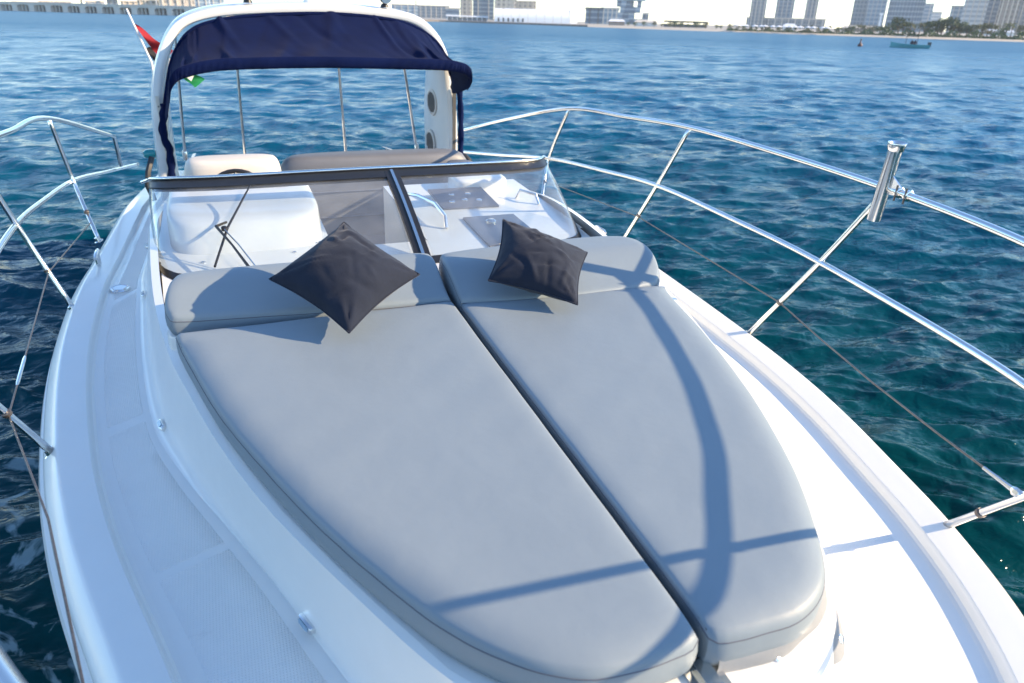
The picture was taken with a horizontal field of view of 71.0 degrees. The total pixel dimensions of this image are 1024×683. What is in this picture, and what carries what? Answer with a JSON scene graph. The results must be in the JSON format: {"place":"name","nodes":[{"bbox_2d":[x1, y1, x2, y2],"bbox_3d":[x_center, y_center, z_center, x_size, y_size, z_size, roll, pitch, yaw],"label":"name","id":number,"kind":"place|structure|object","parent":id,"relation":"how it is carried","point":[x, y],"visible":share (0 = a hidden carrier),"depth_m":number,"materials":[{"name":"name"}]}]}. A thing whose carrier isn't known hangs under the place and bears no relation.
{"place":"outdoors","nodes":[
{"label":"outdoors","id":0,"kind":"place"},
{"bbox_2d":[159,0,194,8],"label":"warehouse","id":1,"kind":"structure","parent":0,"point":[177,2],"depth_m":450.10,"materials":[{"name":"concrete"}]},
{"bbox_2d":[0,0,964,31],"label":"sky","id":2,"kind":"structure","parent":0,"point":[837,13],"materials":[{"name":"white"}]},
{"bbox_2d":[0,11,1023,682],"bbox_3d":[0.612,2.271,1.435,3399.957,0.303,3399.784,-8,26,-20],"label":"sea","id":3,"kind":"structure","parent":0,"point":[950,113],"depth_m":13.81,"materials":[{"name":"liquid"}]},
{"bbox_2d":[0,0,233,16],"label":"pier","id":4,"kind":"structure","parent":3,"relation":"in","point":[104,8],"depth_m":347.28,"materials":[{"name":"concrete"}]},
{"bbox_2d":[0,0,1023,682],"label":"motor boat","id":5,"kind":"object","parent":3,"relation":"on","point":[180,546],"visible":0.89,"depth_m":2.51,"materials":[{"name":"white plastic"}]},
{"bbox_2d":[126,9,204,86],"bbox_3d":[-3.302,-2.468,7.024,0.622,1.416,0.120,-16,29,-33],"label":"flag","id":6,"kind":"object","parent":5,"relation":"attached to","point":[193,80],"visible":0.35,"depth_m":6.78,"materials":[{"name":"red fabric"}]},
{"bbox_2d":[164,253,450,335],"bbox_3d":[-0.774,-0.191,2.771,1.035,0.150,0.341,-8,29,-20],"label":"headrest cushion","id":7,"kind":"object","parent":5,"relation":"on","point":[202,300],"visible":0.56,"depth_m":2.65,"materials":[{"name":"grey leather"}]},
{"bbox_2d":[269,222,419,333],"bbox_3d":[-0.588,-0.237,2.540,0.402,0.270,0.337,14,27,25],"label":"throw pillow","id":8,"kind":"object","parent":7,"relation":"on","point":[347,278],"visible":1,"depth_m":2.46,"materials":[{"name":"grey fabric"}]},
{"bbox_2d":[176,302,697,682],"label":"sun pad","id":9,"kind":"object","parent":5,"relation":"on","point":[414,468],"visible":0.99,"depth_m":1.77,"materials":[{"name":"grey leather"}]},
{"bbox_2d":[439,236,659,311],"bbox_3d":[0.184,-0.294,3.069,0.954,0.150,0.438,-8,29,-20],"label":"headrest cushion","id":10,"kind":"object","parent":5,"relation":"on","point":[610,263],"visible":0.5,"depth_m":3.00,"materials":[{"name":"grey leather"}]},
{"bbox_2d":[488,219,587,304],"bbox_3d":[0.110,-0.319,2.813,0.369,0.244,0.319,4,24,5],"label":"throw pillow","id":11,"kind":"object","parent":10,"relation":"on","point":[532,260],"visible":1,"depth_m":2.71,"materials":[{"name":"grey fabric"}]},
{"bbox_2d":[460,286,844,672],"bbox_3d":[0.517,0.258,2.290,0.904,0.230,1.698,-8,29,-20],"label":"sun pad","id":12,"kind":"object","parent":5,"relation":"on","point":[643,405],"visible":0.96,"depth_m":1.94,"materials":[{"name":"grey leather"}]},
{"bbox_2d":[890,36,931,48],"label":"boat","id":13,"kind":"object","parent":3,"relation":"on","point":[901,45],"visible":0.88,"depth_m":114.09,"materials":[{"name":"teal paint"}]},
{"bbox_2d":[422,18,1023,39],"bbox_3d":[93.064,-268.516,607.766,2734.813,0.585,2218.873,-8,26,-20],"label":"land","id":14,"kind":"structure","parent":0,"point":[712,27],"depth_m":414.67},
{"bbox_2d":[37,0,71,5],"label":"warehouse","id":15,"kind":"structure","parent":14,"relation":"on","point":[51,1],"depth_m":500.92,"materials":[{"name":"concrete"}]},
{"bbox_2d":[84,0,104,6],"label":"warehouse","id":16,"kind":"structure","parent":14,"relation":"on","point":[93,2],"depth_m":494.90,"materials":[{"name":"concrete"}]},
{"bbox_2d":[106,0,117,3],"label":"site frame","id":17,"kind":"object","parent":14,"relation":"on","point":[112,1],"depth_m":484.56,"materials":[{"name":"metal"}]},
{"bbox_2d":[119,0,137,7],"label":"warehouse","id":18,"kind":"structure","parent":14,"relation":"on","point":[129,2],"depth_m":488.42,"materials":[{"name":"concrete"}]},
{"bbox_2d":[137,0,158,4],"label":"warehouse","id":19,"kind":"structure","parent":14,"relation":"on","point":[146,2],"depth_m":460.24,"materials":[{"name":"concrete"}]},
{"bbox_2d":[195,0,223,6],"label":"warehouse","id":20,"kind":"structure","parent":14,"relation":"on","point":[200,3],"depth_m":590.93,"materials":[{"name":"concrete"}]},
{"bbox_2d":[391,4,417,15],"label":"office block","id":21,"kind":"structure","parent":14,"relation":"on","point":[411,8],"depth_m":809.14,"materials":[{"name":"concrete"}]},
{"bbox_2d":[418,5,449,17],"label":"office block","id":22,"kind":"structure","parent":14,"relation":"on","point":[431,11],"depth_m":904.02,"materials":[{"name":"concrete"}]},
{"bbox_2d":[445,7,459,18],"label":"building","id":23,"kind":"structure","parent":14,"relation":"on","point":[452,11],"depth_m":634.44,"materials":[{"name":"blue glass"}]},
{"bbox_2d":[460,0,471,17],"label":"tower","id":24,"kind":"structure","parent":14,"relation":"on","point":[465,7],"depth_m":688.14,"materials":[{"name":"concrete"}]},
{"bbox_2d":[446,15,488,20],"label":"terminal canopy","id":25,"kind":"object","parent":14,"relation":"on","point":[482,18],"visible":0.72,"depth_m":437.92,"materials":[{"name":"white"}]},
{"bbox_2d":[473,0,493,19],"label":"tower","id":26,"kind":"structure","parent":14,"relation":"on","point":[483,8],"depth_m":689.18,"materials":[{"name":"blue glass"}]},
{"bbox_2d":[495,0,515,8],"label":"tower","id":27,"kind":"structure","parent":14,"relation":"on","point":[510,4],"depth_m":651.60,"materials":[{"name":"concrete"}]},
{"bbox_2d":[516,0,536,8],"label":"tower","id":28,"kind":"structure","parent":14,"relation":"on","point":[525,4],"depth_m":688.10,"materials":[{"name":"concrete"}]},
{"bbox_2d":[585,7,603,23],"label":"building","id":29,"kind":"structure","parent":14,"relation":"on","point":[593,15],"depth_m":507.17,"materials":[{"name":"blue glass"}]},
{"bbox_2d":[601,7,619,23],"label":"terminal annex","id":30,"kind":"object","parent":14,"relation":"on","point":[609,13],"visible":0.66,"depth_m":505.72,"materials":[{"name":"concrete"}]},
{"bbox_2d":[608,19,624,24],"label":"kiosk","id":31,"kind":"object","parent":14,"relation":"on","point":[616,21],"visible":0.86,"depth_m":405.59,"materials":[{"name":"white"}]},
{"bbox_2d":[616,0,645,24],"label":"stacked building","id":32,"kind":"structure","parent":14,"relation":"on","point":[628,10],"depth_m":583.86,"materials":[{"name":"blue glass"}]},
{"bbox_2d":[634,20,657,25],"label":"kiosk","id":33,"kind":"object","parent":14,"relation":"on","point":[648,22],"visible":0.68,"depth_m":391.18,"materials":[{"name":"concrete"}]},
{"bbox_2d":[643,13,648,19],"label":"tower","id":34,"kind":"structure","parent":14,"relation":"on","point":[645,16],"depth_m":574.93,"materials":[{"name":"glass"}]},
{"bbox_2d":[664,20,707,27],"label":"building","id":35,"kind":"structure","parent":14,"relation":"on","point":[684,25],"depth_m":375.31,"materials":[{"name":"metal"}]},
{"bbox_2d":[748,0,766,26],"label":"tower","id":36,"kind":"structure","parent":14,"relation":"on","point":[757,12],"depth_m":776.73,"materials":[{"name":"concrete"}]},
{"bbox_2d":[746,17,825,28],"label":"podium block","id":37,"kind":"structure","parent":14,"relation":"on","point":[806,22],"depth_m":773.76,"materials":[{"name":"concrete"}]},
{"bbox_2d":[775,0,794,17],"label":"tower","id":38,"kind":"structure","parent":37,"relation":"on","point":[784,8],"depth_m":775.49,"materials":[{"name":"blue glass"}]},
{"bbox_2d":[804,0,818,18],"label":"tower","id":39,"kind":"structure","parent":37,"relation":"on","point":[811,9],"depth_m":768.10,"materials":[{"name":"concrete"}]},
{"bbox_2d":[783,24,795,30],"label":"kiosk","id":40,"kind":"object","parent":14,"relation":"on","point":[789,25],"visible":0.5,"depth_m":355.96,"materials":[{"name":"white"}]},
{"bbox_2d":[841,25,873,31],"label":"kiosk","id":41,"kind":"object","parent":14,"relation":"on","point":[847,26],"visible":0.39,"depth_m":392.45,"materials":[{"name":"concrete"}]},
{"bbox_2d":[862,25,870,32],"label":"shore tree","id":42,"kind":"object","parent":14,"relation":"on","point":[864,26],"visible":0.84,"depth_m":267.89,"materials":[{"name":"green plant"}]},
{"bbox_2d":[849,0,887,27],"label":"tower","id":43,"kind":"structure","parent":14,"relation":"on","point":[866,12],"depth_m":662.76,"materials":[{"name":"concrete"}]},
{"bbox_2d":[727,28,1023,39],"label":"shrubs","id":44,"kind":"object","parent":14,"relation":"on","point":[974,33],"visible":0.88,"depth_m":252.84,"materials":[{"name":"green plant"}]},
{"bbox_2d":[878,13,883,31],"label":"building","id":45,"kind":"structure","parent":14,"relation":"on","point":[879,23],"depth_m":413.13,"materials":[{"name":"white"}]},
{"bbox_2d":[880,26,891,32],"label":"shore tree","id":46,"kind":"object","parent":14,"relation":"on","point":[883,28],"visible":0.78,"depth_m":265.57,"materials":[{"name":"green plant"}]},
{"bbox_2d":[885,22,899,33],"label":"shore tree","id":47,"kind":"object","parent":14,"relation":"on","point":[891,27],"visible":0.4,"depth_m":267.98,"materials":[{"name":"green plant"}]},
{"bbox_2d":[890,16,912,33],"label":"shore tree","id":48,"kind":"object","parent":14,"relation":"on","point":[897,25],"visible":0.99,"depth_m":260.55,"materials":[{"name":"green plant"}]},
{"bbox_2d":[884,0,925,31],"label":"tower","id":49,"kind":"structure","parent":14,"relation":"on","point":[913,10],"depth_m":565.68,"materials":[{"name":"blue glass"}]},
{"bbox_2d":[899,21,910,31],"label":"shore tree","id":50,"kind":"object","parent":14,"relation":"on","point":[906,27],"visible":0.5,"depth_m":266.57,"materials":[{"name":"green plant"}]},
{"bbox_2d":[917,21,928,32],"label":"shore tree","id":51,"kind":"object","parent":14,"relation":"on","point":[923,26],"visible":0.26,"depth_m":266.51,"materials":[{"name":"green plant"}]},
{"bbox_2d":[920,3,934,31],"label":"tower","id":52,"kind":"structure","parent":14,"relation":"on","point":[928,11],"depth_m":764.52,"materials":[{"name":"concrete"}]},
{"bbox_2d":[923,20,939,33],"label":"shore tree","id":53,"kind":"object","parent":14,"relation":"on","point":[932,24],"visible":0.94,"depth_m":249.54,"materials":[{"name":"green plant"}]},
{"bbox_2d":[930,12,942,29],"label":"tower","id":54,"kind":"structure","parent":14,"relation":"on","point":[935,16],"depth_m":882.62,"materials":[{"name":"concrete"}]},
{"bbox_2d":[933,17,952,34],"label":"shore tree","id":55,"kind":"object","parent":14,"relation":"on","point":[942,22],"visible":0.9,"depth_m":250.60,"materials":[{"name":"green plant"}]},
{"bbox_2d":[942,16,962,31],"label":"shore tree","id":56,"kind":"object","parent":14,"relation":"on","point":[955,20],"visible":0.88,"depth_m":250.58,"materials":[{"name":"green plant"}]},
{"bbox_2d":[945,5,963,32],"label":"tower","id":57,"kind":"structure","parent":14,"relation":"on","point":[956,10],"depth_m":633.85,"materials":[{"name":"concrete"}]},
{"bbox_2d":[955,24,966,33],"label":"shore tree","id":58,"kind":"object","parent":14,"relation":"on","point":[960,29],"visible":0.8,"depth_m":251.51,"materials":[{"name":"green plant"}]},
{"bbox_2d":[955,21,968,35],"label":"shore tree","id":59,"kind":"object","parent":14,"relation":"on","point":[964,22],"visible":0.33,"depth_m":260.60,"materials":[{"name":"green plant"}]},
{"bbox_2d":[961,24,976,34],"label":"shore tree","id":60,"kind":"object","parent":14,"relation":"on","point":[968,29],"visible":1,"depth_m":246.78,"materials":[{"name":"green plant"}]},
{"bbox_2d":[960,0,988,33],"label":"tower","id":61,"kind":"structure","parent":14,"relation":"on","point":[973,11],"depth_m":596.34,"materials":[{"name":"concrete"}]},
{"bbox_2d":[968,24,985,34],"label":"shore tree","id":62,"kind":"object","parent":14,"relation":"on","point":[978,27],"visible":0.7,"depth_m":247.65,"materials":[{"name":"green plant"}]},
{"bbox_2d":[980,23,995,35],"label":"shore tree","id":63,"kind":"object","parent":14,"relation":"on","point":[987,27],"visible":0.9,"depth_m":250.04,"materials":[{"name":"green plant"}]},
{"bbox_2d":[981,0,1000,33],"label":"tower","id":64,"kind":"structure","parent":14,"relation":"on","point":[992,11],"depth_m":637.06,"materials":[{"name":"blue glass"}]},
{"bbox_2d":[991,24,1000,32],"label":"palm tree","id":65,"kind":"object","parent":14,"relation":"on","point":[996,26],"visible":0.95,"depth_m":244.53,"materials":[{"name":"green plant"}]},
{"bbox_2d":[984,29,1014,35],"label":"kiosk","id":66,"kind":"object","parent":14,"relation":"on","point":[1008,33],"visible":0.43,"depth_m":388.71,"materials":[{"name":"white"}]},
{"bbox_2d":[996,27,1009,38],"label":"shore tree","id":67,"kind":"object","parent":14,"relation":"on","point":[1004,31],"visible":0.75,"depth_m":243.72,"materials":[{"name":"green plant"}]},
{"bbox_2d":[994,0,1020,29],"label":"tower","id":68,"kind":"structure","parent":14,"relation":"on","point":[1008,11],"depth_m":569.91,"materials":[{"name":"concrete"}]},
{"bbox_2d":[1008,23,1019,36],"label":"palm tree","id":69,"kind":"object","parent":14,"relation":"on","point":[1013,25],"visible":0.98,"depth_m":239.03,"materials":[{"name":"green plant"}]},
{"bbox_2d":[1013,0,1023,34],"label":"tower","id":70,"kind":"structure","parent":14,"relation":"on","point":[1020,18],"depth_m":597.51,"materials":[{"name":"concrete"}]},
{"bbox_2d":[1014,25,1023,33],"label":"shore tree","id":71,"kind":"object","parent":14,"relation":"on","point":[1020,28],"visible":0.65,"depth_m":247.62,"materials":[{"name":"green plant"}]},
{"bbox_2d":[587,25,1023,41],"bbox_3d":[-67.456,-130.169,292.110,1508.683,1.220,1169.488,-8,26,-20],"label":"beach","id":72,"kind":"structure","parent":0,"point":[950,38],"depth_m":266.06,"materials":[{"name":"beige sand"}]},
{"bbox_2d":[425,20,587,26],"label":"quay wall","id":73,"kind":"structure","parent":72,"relation":"on","point":[554,24],"depth_m":394.44,"materials":[{"name":"concrete"}]},
{"bbox_2d":[494,8,576,23],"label":"barrel hall","id":74,"kind":"structure","parent":73,"relation":"on","point":[536,16],"depth_m":429.03,"materials":[{"name":"concrete"}]}
]}

